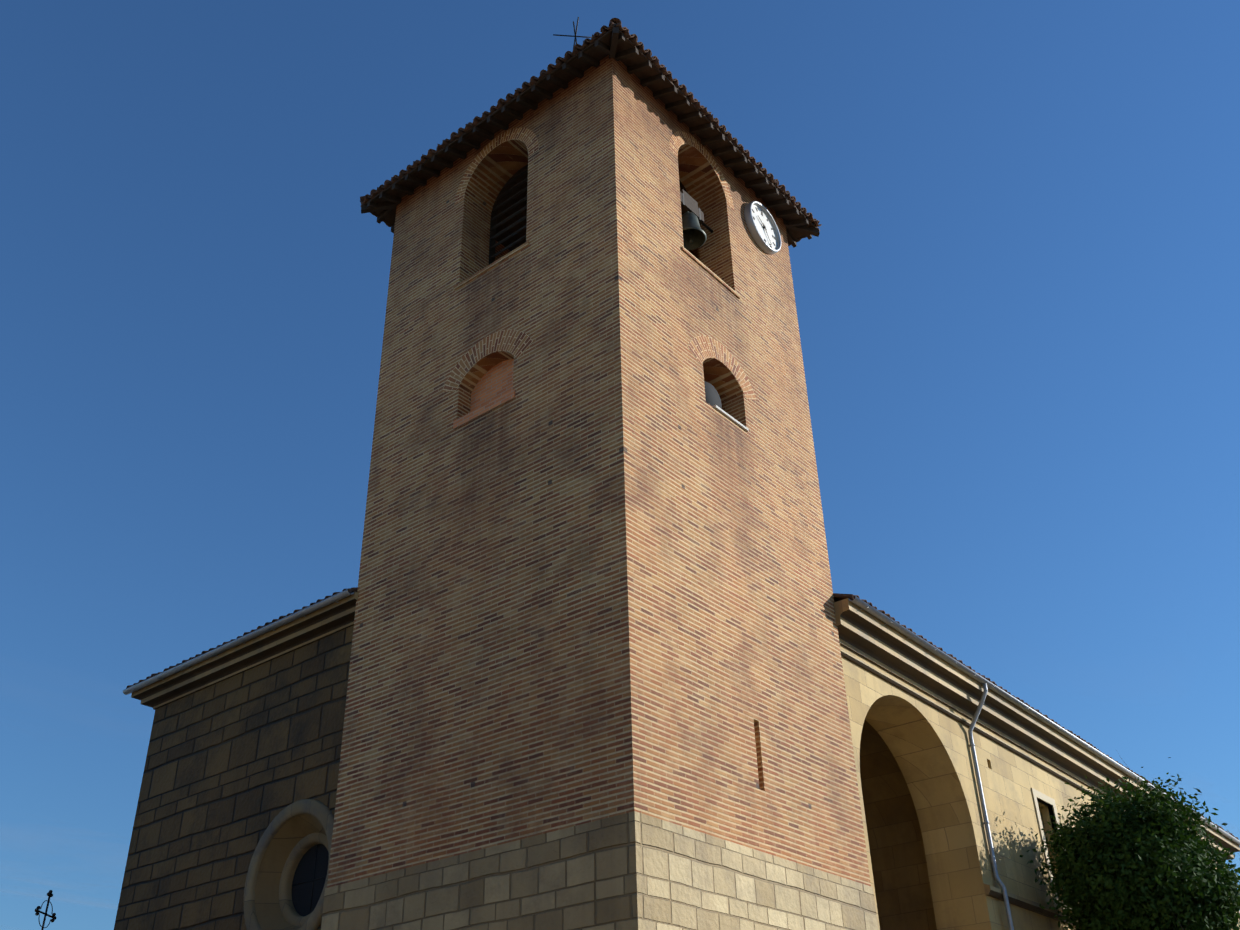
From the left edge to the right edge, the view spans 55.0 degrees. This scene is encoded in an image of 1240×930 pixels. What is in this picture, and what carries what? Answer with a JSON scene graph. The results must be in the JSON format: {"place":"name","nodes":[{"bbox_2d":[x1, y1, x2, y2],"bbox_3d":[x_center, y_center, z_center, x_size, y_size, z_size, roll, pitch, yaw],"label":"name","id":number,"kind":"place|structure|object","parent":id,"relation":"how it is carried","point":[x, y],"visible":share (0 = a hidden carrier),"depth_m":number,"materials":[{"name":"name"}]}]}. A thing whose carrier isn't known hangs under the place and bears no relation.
{"place":"outdoors","nodes":[
{"label":"outdoors","id":0,"kind":"place"},
{"bbox_2d":[35,890,55,929],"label":"ornamental cross","id":1,"kind":"object","parent":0,"point":[38,908],"visible":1,"depth_m":19.42,"materials":[{"name":"grey metal"}]},
{"bbox_2d":[321,811,877,929],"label":"tower base","id":2,"kind":"object","parent":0,"point":[634,870],"visible":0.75,"depth_m":15.89,"materials":[{"name":"beige stone"}]},
{"bbox_2d":[0,0,1239,929],"label":"sky","id":3,"kind":"structure","parent":0,"point":[1017,292],"materials":[{"name":"blue"}]},
{"bbox_2d":[1019,757,1239,929],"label":"tree","id":4,"kind":"object","parent":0,"point":[1105,878],"depth_m":23.23,"materials":[{"name":"green plant"}]},
{"label":"plaza paving","id":5,"kind":"structure","parent":0,"visible":0},
{"bbox_2d":[327,55,870,887],"bbox_3d":[-0.403,0.521,22.418,6.050,14.350,6.050,-24,-38,32],"label":"tower shaft","id":6,"kind":"object","parent":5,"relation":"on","point":[595,581],"visible":0.88,"depth_m":19.34,"materials":[{"name":"brown brick"}]},
{"bbox_2d":[453,389,514,429],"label":"sill","id":7,"kind":"structure","parent":6,"relation":"attached to","point":[485,408],"depth_m":20.56,"materials":[{"name":"stone"}]},
{"bbox_2d":[442,329,532,391],"bbox_3d":[-2.372,-1.938,21.215,2.263,0.878,0.024,-24,-38,32],"label":"brick arch","id":8,"kind":"object","parent":6,"relation":"attached to","point":[516,343],"visible":0.92,"depth_m":21.30,"materials":[{"name":"brick"}]},
{"bbox_2d":[470,359,513,411],"bbox_3d":[-2.142,-1.346,21.160,1.350,1.087,0.100,-24,-38,32],"label":"window","id":9,"kind":"structure","parent":6,"relation":"attached to","point":[495,382],"depth_m":21.26,"materials":[{"name":"wood"}]},
{"bbox_2d":[454,128,538,204],"bbox_3d":[-2.464,-6.150,23.793,2.320,1.160,0.024,-24,-38,32],"label":"brick arch","id":10,"kind":"object","parent":6,"relation":"attached to","point":[528,137],"visible":0.94,"depth_m":23.98,"materials":[{"name":"brick"}]},
{"bbox_2d":[488,168,527,264],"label":"louvres","id":11,"kind":"object","parent":6,"relation":"attached to","point":[493,244],"visible":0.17,"depth_m":24.25,"materials":[{"name":"brown wood"}]},
{"bbox_2d":[361,27,819,247],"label":"roof eaves","id":12,"kind":"object","parent":6,"relation":"on","point":[393,202],"visible":0.46,"depth_m":24.13,"materials":[{"name":"brown wood"}]},
{"bbox_2d":[364,26,816,250],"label":"tower roof boards","id":13,"kind":"object","parent":12,"relation":"on","point":[593,52],"visible":0.23,"depth_m":24.41,"materials":[{"name":"brown wood"}]},
{"bbox_2d":[360,18,821,245],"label":"tower roof tiles","id":14,"kind":"object","parent":13,"relation":"on","point":[632,38],"visible":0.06,"depth_m":23.65,"materials":[{"name":"brown tile"}]},
{"bbox_2d":[553,17,591,51],"bbox_3d":[-0.995,-8.782,28.162,0.960,5.285,0.869,-24,-38,32],"label":"cross","id":15,"kind":"object","parent":14,"relation":"on","point":[575,36],"visible":0.06,"depth_m":29.25,"materials":[{"name":"black metal"}]},
{"bbox_2d":[453,241,739,298],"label":"window sills","id":16,"kind":"structure","parent":6,"relation":"attached to","point":[525,244],"depth_m":22.35,"materials":[{"name":"brown brick"}]},
{"bbox_2d":[680,189,703,223],"bbox_3d":[1.353,-5.191,23.783,0.180,0.420,0.840,-24,-38,32],"label":"bell yoke","id":17,"kind":"object","parent":6,"relation":"attached to","point":[691,203],"visible":0.5,"depth_m":23.71,"materials":[{"name":"grey metal"}]},
{"bbox_2d":[681,193,712,249],"bbox_3d":[1.364,-4.803,23.543,0.650,1.034,1.760,-24,-38,32],"label":"bell","id":18,"kind":"object","parent":6,"relation":"attached to","point":[694,236],"depth_m":23.23,"materials":[{"name":"black metal"}]},
{"bbox_2d":[669,131,734,211],"bbox_3d":[1.634,-6.123,24.066,0.024,1.110,2.220,-24,-38,32],"label":"brick arch","id":19,"kind":"object","parent":6,"relation":"attached to","point":[678,139],"visible":0.83,"depth_m":24.22,"materials":[{"name":"brick"}]},
{"bbox_2d":[704,381,721,408],"bbox_3d":[1.523,-1.101,21.247,0.300,0.790,0.680,-24,-38,32],"label":"satellite dish","id":20,"kind":"object","parent":6,"relation":"attached to","point":[712,396],"visible":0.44,"depth_m":21.24,"materials":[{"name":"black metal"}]},
{"bbox_2d":[688,336,756,399],"bbox_3d":[1.845,-1.845,21.560,0.024,0.870,2.158,-24,-38,32],"label":"brick arch","id":21,"kind":"object","parent":6,"relation":"attached to","point":[701,348],"visible":0.96,"depth_m":21.64,"materials":[{"name":"brick"}]},
{"bbox_2d":[712,405,748,431],"bbox_3d":[1.818,-0.750,21.126,0.440,0.048,1.010,-24,-38,32],"label":"window sill","id":22,"kind":"structure","parent":6,"relation":"on","point":[731,418],"depth_m":20.98,"materials":[{"name":"grey"}]},
{"bbox_2d":[744,201,780,254],"bbox_3d":[3.033,-5.030,25.242,0.175,1.200,1.200,-24,-38,32],"label":"clock","id":23,"kind":"object","parent":6,"relation":"attached to","point":[763,228],"visible":1,"depth_m":25.18,"materials":[{"name":"grey"}]},
{"bbox_2d":[114,625,1239,929],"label":"stone wall","id":24,"kind":"structure","parent":5,"relation":"on","point":[236,765],"depth_m":22.75,"materials":[{"name":"stone"}]},
{"bbox_2d":[244,799,333,929],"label":"round window surround","id":25,"kind":"object","parent":24,"relation":"attached to","point":[321,813],"visible":0.81,"depth_m":19.81,"materials":[{"name":"beige stone"}]},
{"bbox_2d":[291,844,325,912],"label":"window bars","id":26,"kind":"object","parent":25,"relation":"attached to","point":[311,880],"visible":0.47,"depth_m":19.70,"materials":[{"name":"black metal"}]},
{"bbox_2d":[292,844,328,915],"bbox_3d":[-5.060,6.862,19.676,1.300,1.300,0.001,-24,-38,32],"label":"round window pane","id":27,"kind":"structure","parent":25,"relation":"in","point":[302,892],"depth_m":19.75,"materials":[{"name":"black glass"}]},
{"bbox_2d":[351,591,852,601],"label":"church roof","id":28,"kind":"structure","parent":24,"relation":"on","point":[836,599],"depth_m":21.72,"materials":[{"name":"tile"}]},
{"bbox_2d":[126,587,1238,839],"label":"roof tiles","id":29,"kind":"object","parent":28,"relation":"on","point":[852,597],"visible":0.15,"depth_m":23.37,"materials":[{"name":"brown tile"}]},
{"bbox_2d":[123,589,1239,929],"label":"gutter and downpipe","id":30,"kind":"object","parent":24,"relation":"attached to","point":[873,611],"visible":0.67,"depth_m":23.70,"materials":[{"name":"grey metal"}]},
{"bbox_2d":[131,592,1239,860],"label":"cornice","id":31,"kind":"structure","parent":24,"relation":"on","point":[871,638],"depth_m":23.60,"materials":[{"name":"stone"}]},
{"bbox_2d":[840,649,1224,928],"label":"string courses","id":32,"kind":"object","parent":24,"relation":"attached to","point":[1013,899],"visible":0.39,"depth_m":24.09,"materials":[{"name":"stone"}]},
{"bbox_2d":[1031,788,1066,909],"bbox_3d":[9.626,8.581,26.425,0.170,2.560,1.370,-24,-38,32],"label":"window frame","id":33,"kind":"object","parent":24,"relation":"attached to","point":[1042,797],"visible":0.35,"depth_m":26.66,"materials":[{"name":"stone"}]},
{"bbox_2d":[1039,808,1058,898],"bbox_3d":[9.410,8.691,26.565,0.090,2.246,0.946,-24,-38,32],"label":"shutter window","id":34,"kind":"structure","parent":24,"relation":"attached to","point":[1045,837],"depth_m":27.13,"materials":[{"name":"brown wood"}]}
]}

